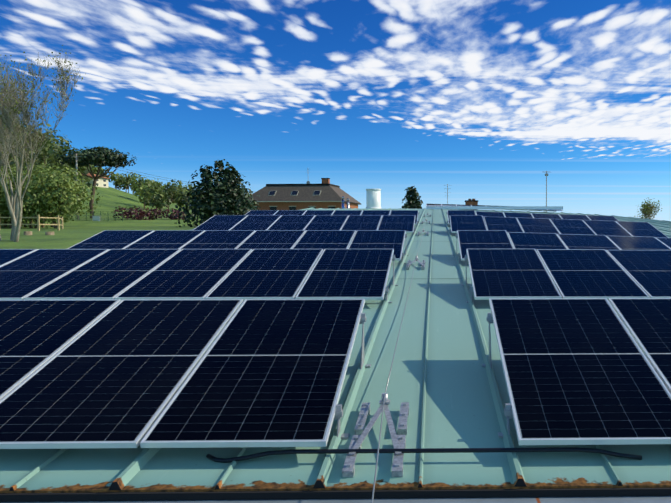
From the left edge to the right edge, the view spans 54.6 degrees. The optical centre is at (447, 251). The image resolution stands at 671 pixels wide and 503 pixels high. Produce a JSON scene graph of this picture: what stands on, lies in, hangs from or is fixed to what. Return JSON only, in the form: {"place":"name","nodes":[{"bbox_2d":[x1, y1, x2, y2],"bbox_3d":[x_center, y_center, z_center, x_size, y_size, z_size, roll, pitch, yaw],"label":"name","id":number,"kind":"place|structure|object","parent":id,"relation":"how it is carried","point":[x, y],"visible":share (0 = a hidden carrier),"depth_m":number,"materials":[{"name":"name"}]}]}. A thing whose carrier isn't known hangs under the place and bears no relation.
{"place":"outdoors","nodes":[
{"label":"outdoors","id":0,"kind":"place"},
{"bbox_2d":[67,173,109,187],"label":"house","id":1,"kind":"structure","parent":0,"point":[102,182],"depth_m":171.91,"materials":[{"name":"beige paint"}]},
{"bbox_2d":[0,164,202,248],"bbox_3d":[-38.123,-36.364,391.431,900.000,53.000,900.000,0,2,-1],"label":"grass","id":2,"kind":"structure","parent":0,"point":[71,233],"depth_m":71.61,"materials":[{"name":"green plant"}]},
{"bbox_2d":[0,215,62,230],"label":"wooden fence","id":3,"kind":"object","parent":2,"relation":"on","point":[38,224],"visible":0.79,"depth_m":46.29,"materials":[{"name":"brown wood"}]},
{"bbox_2d":[24,231,53,234],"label":"tree stumps","id":4,"kind":"object","parent":2,"relation":"on","point":[30,233],"visible":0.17,"depth_m":37.39,"materials":[{"name":"brown wood"}]},
{"bbox_2d":[0,45,85,241],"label":"tree","id":5,"kind":"object","parent":2,"relation":"on","point":[15,204],"depth_m":31.15,"materials":[{"name":"plant"}]},
{"bbox_2d":[72,154,80,218],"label":"utility pole","id":6,"kind":"object","parent":2,"relation":"on","point":[76,156],"visible":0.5,"depth_m":82.47,"materials":[{"name":"grey concrete"}]},
{"bbox_2d":[79,157,253,192],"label":"overhead wires","id":7,"kind":"object","parent":6,"relation":"attached to","point":[149,174],"visible":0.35,"depth_m":92.55,"materials":[{"name":"black metal"}]},
{"bbox_2d":[54,146,135,217],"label":"stone pine","id":8,"kind":"object","parent":2,"relation":"on","point":[106,156],"depth_m":85.10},
{"bbox_2d":[74,211,122,220],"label":"fence","id":9,"kind":"object","parent":2,"relation":"on","point":[96,218],"visible":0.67,"depth_m":78.88,"materials":[{"name":"green"}]},
{"bbox_2d":[0,119,209,215],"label":"forest trees","id":10,"kind":"object","parent":2,"relation":"on","point":[50,146],"materials":[{"name":"green plant"}]},
{"bbox_2d":[0,162,249,228],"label":"trees","id":11,"kind":"object","parent":2,"relation":"on","point":[52,182],"depth_m":56.21,"materials":[{"name":"green plant"}]},
{"bbox_2d":[111,206,185,219],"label":"purple shrubs","id":12,"kind":"object","parent":2,"relation":"on","point":[128,212],"depth_m":87.01,"materials":[{"name":"purple plant"}]},
{"bbox_2d":[174,159,260,227],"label":"tree","id":13,"kind":"object","parent":2,"relation":"on","point":[225,187],"depth_m":69.92,"materials":[{"name":"green plant"}]},
{"bbox_2d":[246,178,360,211],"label":"house","id":14,"kind":"structure","parent":2,"relation":"on","point":[325,194],"depth_m":95.76,"materials":[{"name":"grey tile"}]},
{"bbox_2d":[400,186,422,208],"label":"cedar behind ridge","id":15,"kind":"object","parent":2,"relation":"on","point":[414,202],"depth_m":98.76,"materials":[{"name":"green plant"}]},
{"bbox_2d":[545,171,547,211],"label":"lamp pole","id":16,"kind":"object","parent":2,"relation":"on","point":[546,174],"visible":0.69,"depth_m":59.90,"materials":[{"name":"grey metal"}]},
{"bbox_2d":[0,0,670,220],"label":"sky","id":17,"kind":"structure","parent":0,"point":[482,99],"materials":[{"name":"blue"}]},
{"bbox_2d":[634,198,661,218],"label":"tree","id":18,"kind":"object","parent":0,"point":[650,207],"depth_m":60.22,"materials":[{"name":"green plant"}]},
{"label":"building walls","id":19,"kind":"object","parent":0,"visible":0},
{"bbox_2d":[0,207,670,492],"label":"metal roof","id":20,"kind":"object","parent":19,"relation":"on","point":[448,387],"visible":0.17,"depth_m":3.83,"materials":[{"name":"teal metal"}]},
{"bbox_2d":[0,496,670,502],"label":"gutter","id":21,"kind":"object","parent":20,"relation":"attached to","point":[655,499],"depth_m":3.29,"materials":[{"name":"black metal"}]},
{"bbox_2d":[0,487,670,501],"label":"roof edge","id":22,"kind":"object","parent":20,"relation":"on","point":[318,494],"depth_m":3.31,"materials":[{"name":"black metal"}]},
{"bbox_2d":[341,196,349,208],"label":"stainless flue pipes","id":23,"kind":"object","parent":20,"relation":"on","point":[343,201],"visible":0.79,"depth_m":40.43,"materials":[{"name":"white metal"}]},
{"bbox_2d":[94,212,651,438],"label":"panel mounting brackets","id":24,"kind":"object","parent":20,"relation":"on","point":[507,408],"visible":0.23,"depth_m":5.23,"materials":[{"name":"silver metal"}]},
{"bbox_2d":[0,249,36,265],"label":"solar panel","id":25,"kind":"object","parent":24,"relation":"on","point":[7,256],"visible":0.9,"depth_m":9.16,"materials":[{"name":"blue glass"}]},
{"bbox_2d":[0,249,108,299],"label":"solar panel","id":26,"kind":"object","parent":24,"relation":"on","point":[22,277],"visible":0.96,"depth_m":8.53,"materials":[{"name":"blue glass"}]},
{"bbox_2d":[0,299,120,399],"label":"solar panel","id":27,"kind":"object","parent":24,"relation":"on","point":[35,335],"visible":0.98,"depth_m":4.95,"materials":[{"name":"blue glass"}]},
{"bbox_2d":[23,249,180,299],"bbox_3d":[-4.491,0.270,8.465,1.040,0.036,2.090,0,16,-1],"label":"solar panel","id":28,"kind":"object","parent":24,"relation":"on","point":[111,274],"visible":0.96,"depth_m":8.26,"materials":[{"name":"blue glass"}]},
{"bbox_2d":[67,230,153,249],"bbox_3d":[-6.694,-0.140,12.357,1.040,0.037,2.090,0,16,-1],"label":"solar panel","id":29,"kind":"object","parent":24,"relation":"on","point":[113,239],"visible":0.62,"depth_m":12.64,"materials":[{"name":"blue glass"}]},
{"bbox_2d":[0,299,242,448],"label":"solar panel","id":30,"kind":"object","parent":24,"relation":"on","point":[117,375],"visible":1,"depth_m":4.24,"materials":[{"name":"black glass"}]},
{"bbox_2d":[124,230,204,248],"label":"solar panel","id":31,"kind":"object","parent":24,"relation":"on","point":[167,239],"visible":0.58,"depth_m":12.66,"materials":[{"name":"blue glass"}]},
{"bbox_2d":[115,249,251,299],"bbox_3d":[-3.432,0.269,8.487,1.040,0.036,2.090,0,16,-1],"label":"solar panel","id":32,"kind":"object","parent":24,"relation":"on","point":[192,273],"visible":1,"depth_m":8.28,"materials":[{"name":"blue glass"}]},
{"bbox_2d":[180,230,254,248],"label":"solar panel","id":33,"kind":"object","parent":24,"relation":"on","point":[220,239],"visible":0.5,"depth_m":12.68,"materials":[{"name":"blue glass"}]},
{"bbox_2d":[193,215,247,230],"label":"solar panel","id":34,"kind":"object","parent":24,"relation":"on","point":[221,222],"visible":0.94,"depth_m":19.10,"materials":[{"name":"blue glass"}]},
{"bbox_2d":[140,299,364,447],"bbox_3d":[-1.229,0.759,4.560,1.040,0.037,2.090,0,18,-1],"label":"solar panel","id":35,"kind":"object","parent":24,"relation":"on","point":[268,372],"visible":1,"depth_m":4.20,"materials":[{"name":"black glass"}]},
{"bbox_2d":[230,215,281,230],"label":"solar panel","id":36,"kind":"object","parent":24,"relation":"on","point":[257,222],"visible":0.88,"depth_m":19.13,"materials":[{"name":"blue glass"}]},
{"bbox_2d":[245,210,277,214],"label":"solar panel","id":37,"kind":"object","parent":24,"relation":"on","point":[261,212],"visible":0.46,"depth_m":23.60,"materials":[{"name":"blue glass"}]},
{"bbox_2d":[205,249,322,299],"bbox_3d":[-2.372,0.269,8.509,1.040,0.036,2.090,0,16,-1],"label":"solar panel","id":38,"kind":"object","parent":24,"relation":"on","point":[268,273],"visible":0.98,"depth_m":8.30,"materials":[{"name":"blue glass"}]},
{"bbox_2d":[236,230,305,249],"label":"solar panel","id":39,"kind":"object","parent":24,"relation":"on","point":[272,239],"visible":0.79,"depth_m":12.70,"materials":[{"name":"blue glass"}]},
{"bbox_2d":[274,210,306,214],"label":"solar panel","id":40,"kind":"object","parent":24,"relation":"on","point":[290,212],"visible":0.4,"depth_m":23.62,"materials":[{"name":"blue glass"}]},
{"bbox_2d":[267,215,314,229],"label":"solar panel","id":41,"kind":"object","parent":24,"relation":"on","point":[292,222],"visible":0.9,"depth_m":19.15,"materials":[{"name":"blue glass"}]},
{"bbox_2d":[303,210,334,214],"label":"solar panel","id":42,"kind":"object","parent":24,"relation":"on","point":[319,212],"visible":0.38,"depth_m":23.65,"materials":[{"name":"blue glass"}]},
{"bbox_2d":[292,230,355,250],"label":"solar panel","id":43,"kind":"object","parent":24,"relation":"on","point":[325,239],"visible":0.54,"depth_m":12.72,"materials":[{"name":"blue glass"}]},
{"bbox_2d":[304,215,348,229],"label":"solar panel","id":44,"kind":"object","parent":24,"relation":"on","point":[327,222],"visible":0.88,"depth_m":19.17,"materials":[{"name":"blue glass"}]},
{"bbox_2d":[295,249,393,299],"bbox_3d":[-1.312,0.268,8.531,1.040,0.036,2.090,0,16,-1],"label":"solar panel","id":45,"kind":"object","parent":24,"relation":"on","point":[349,274],"visible":1,"depth_m":8.31,"materials":[{"name":"blue glass"}]},
{"bbox_2d":[332,210,362,214],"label":"solar panel","id":46,"kind":"object","parent":24,"relation":"on","point":[347,212],"visible":0.48,"depth_m":23.67,"materials":[{"name":"blue glass"}]},
{"bbox_2d":[341,215,381,230],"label":"solar panel","id":47,"kind":"object","parent":24,"relation":"on","point":[362,222],"visible":0.85,"depth_m":19.20,"materials":[{"name":"blue glass"}]},
{"bbox_2d":[361,210,390,218],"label":"solar panel","id":48,"kind":"object","parent":24,"relation":"on","point":[376,212],"visible":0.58,"depth_m":23.69,"materials":[{"name":"blue glass"}]},
{"bbox_2d":[348,230,405,259],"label":"solar panel","id":49,"kind":"object","parent":24,"relation":"on","point":[378,239],"visible":0.73,"depth_m":12.67,"materials":[{"name":"blue glass"}]},
{"bbox_2d":[378,215,414,232],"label":"solar panel","id":50,"kind":"object","parent":24,"relation":"on","point":[398,222],"visible":0.94,"depth_m":19.20,"materials":[{"name":"blue glass"}]},
{"bbox_2d":[390,210,418,223],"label":"solar panel","id":51,"kind":"object","parent":24,"relation":"on","point":[404,212],"visible":0.42,"depth_m":23.71,"materials":[{"name":"blue glass"}]},
{"bbox_2d":[447,210,475,223],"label":"solar panel","id":52,"kind":"object","parent":24,"relation":"on","point":[460,212],"visible":0.42,"depth_m":23.77,"materials":[{"name":"blue glass"}]},
{"bbox_2d":[450,215,486,232],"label":"solar panel","id":53,"kind":"object","parent":24,"relation":"on","point":[467,222],"visible":0.92,"depth_m":19.26,"materials":[{"name":"blue glass"}]},
{"bbox_2d":[457,230,513,259],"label":"solar panel","id":54,"kind":"object","parent":24,"relation":"on","point":[483,239],"visible":0.73,"depth_m":12.72,"materials":[{"name":"blue glass"}]},
{"bbox_2d":[476,211,504,224],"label":"solar panel","id":55,"kind":"object","parent":24,"relation":"on","point":[493,214],"visible":0.44,"depth_m":23.76,"materials":[{"name":"blue glass"}]},
{"bbox_2d":[484,216,522,231],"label":"solar panel","id":56,"kind":"object","parent":24,"relation":"on","point":[509,224],"visible":0.94,"depth_m":19.33,"materials":[{"name":"blue glass"}]},
{"bbox_2d":[466,249,561,299],"bbox_3d":[0.819,0.266,8.576,1.040,0.035,2.090,0,16,-1],"label":"solar panel","id":57,"kind":"object","parent":24,"relation":"on","point":[509,273],"visible":1,"depth_m":8.36,"materials":[{"name":"blue glass"}]},
{"bbox_2d":[503,212,532,217],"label":"solar panel","id":58,"kind":"object","parent":24,"relation":"on","point":[519,215],"visible":0.31,"depth_m":23.79,"materials":[{"name":"blue glass"}]},
{"bbox_2d":[507,232,566,248],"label":"solar panel","id":59,"kind":"object","parent":24,"relation":"on","point":[521,240],"visible":0.56,"depth_m":12.88,"materials":[{"name":"blue glass"}]},
{"bbox_2d":[517,218,559,233],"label":"solar panel","id":60,"kind":"object","parent":24,"relation":"on","point":[535,225],"visible":0.81,"depth_m":19.28,"materials":[{"name":"blue glass"}]},
{"bbox_2d":[531,213,561,218],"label":"solar panel","id":61,"kind":"object","parent":24,"relation":"on","point":[546,216],"visible":0.44,"depth_m":23.81,"materials":[{"name":"blue glass"}]},
{"bbox_2d":[550,219,595,234],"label":"solar panel","id":62,"kind":"object","parent":24,"relation":"on","point":[567,226],"visible":0.9,"depth_m":19.30,"materials":[{"name":"blue glass"}]},
{"bbox_2d":[559,214,589,219],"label":"solar panel","id":63,"kind":"object","parent":24,"relation":"on","point":[574,217],"visible":0.33,"depth_m":23.84,"materials":[{"name":"blue glass"}]},
{"bbox_2d":[489,298,670,444],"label":"solar panel","id":64,"kind":"object","parent":24,"relation":"on","point":[579,371],"visible":1,"depth_m":4.29,"materials":[{"name":"black glass"}]},
{"bbox_2d":[557,234,619,249],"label":"solar panel","id":65,"kind":"object","parent":24,"relation":"on","point":[577,241],"visible":0.56,"depth_m":12.95,"materials":[{"name":"blue glass"}]},
{"bbox_2d":[536,249,649,299],"bbox_3d":[1.879,0.272,8.600,1.040,0.038,2.090,0,16,-1],"label":"solar panel","id":66,"kind":"object","parent":24,"relation":"on","point":[588,273],"visible":1,"depth_m":8.42,"materials":[{"name":"blue glass"}]},
{"bbox_2d":[586,215,618,220],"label":"solar panel","id":67,"kind":"object","parent":24,"relation":"on","point":[603,218],"visible":0.44,"depth_m":23.86,"materials":[{"name":"blue glass"}]},
{"bbox_2d":[583,220,631,235],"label":"solar panel","id":68,"kind":"object","parent":24,"relation":"on","point":[606,228],"visible":0.88,"depth_m":19.33,"materials":[{"name":"blue glass"}]},
{"bbox_2d":[606,250,670,297],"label":"solar panel","id":69,"kind":"object","parent":24,"relation":"on","point":[648,272],"visible":0.98,"depth_m":8.72,"materials":[{"name":"blue glass"}]},
{"bbox_2d":[607,236,670,249],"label":"solar panel","id":70,"kind":"object","parent":24,"relation":"on","point":[634,243],"visible":0.62,"depth_m":13.02,"materials":[{"name":"blue glass"}]},
{"bbox_2d":[608,298,670,393],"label":"solar panel","id":71,"kind":"object","parent":24,"relation":"on","point":[646,322],"visible":0.96,"depth_m":5.05,"materials":[{"name":"blue glass"}]},
{"bbox_2d":[616,221,668,237],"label":"solar panel","id":72,"kind":"object","parent":24,"relation":"on","point":[644,229],"visible":0.9,"depth_m":19.34,"materials":[{"name":"blue glass"}]},
{"bbox_2d":[655,237,670,248],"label":"solar panel","id":73,"kind":"object","parent":24,"relation":"on","point":[666,241],"visible":0.88,"depth_m":13.29,"materials":[{"name":"blue glass"}]},
{"bbox_2d":[366,189,380,208],"bbox_3d":[-4.723,-2.967,40.246,1.000,2.000,1.000,0,2,-1],"label":"water tank","id":74,"kind":"object","parent":20,"relation":"on","point":[373,198],"visible":0.6,"depth_m":39.85,"materials":[{"name":"white metal"}]},
{"bbox_2d":[342,214,430,476],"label":"lifeline roof anchors","id":75,"kind":"object","parent":20,"relation":"on","point":[361,434],"visible":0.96,"depth_m":3.93,"materials":[{"name":"silver metal"}]},
{"bbox_2d":[371,213,427,502],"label":"safety cable","id":76,"kind":"object","parent":75,"relation":"attached to","point":[384,398],"visible":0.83,"depth_m":3.88,"materials":[{"name":"silver metal"}]},
{"bbox_2d":[206,447,641,462],"bbox_3d":[-0.139,1.161,3.649,2.505,0.076,0.088,0,2,-1],"label":"cable","id":77,"kind":"object","parent":20,"relation":"on","point":[413,450],"visible":1,"depth_m":3.61,"materials":[{"name":"black plastic"}]},
{"bbox_2d":[465,199,477,209],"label":"chimney","id":78,"kind":"object","parent":20,"relation":"on","point":[471,202],"visible":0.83,"depth_m":40.97,"materials":[{"name":"brown brick"}]},
{"bbox_2d":[426,204,562,211],"bbox_3d":[2.817,-2.739,39.445,8.360,0.481,2.060,0,2,-1],"label":"ridge skylight lantern","id":79,"kind":"object","parent":20,"relation":"on","point":[524,208],"visible":0.98,"depth_m":38.46,"materials":[{"name":"grey"}]},
{"bbox_2d":[388,224,667,278],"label":"roof sheet end laps","id":80,"kind":"object","parent":20,"relation":"on","point":[444,278],"visible":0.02,"depth_m":9.92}
]}

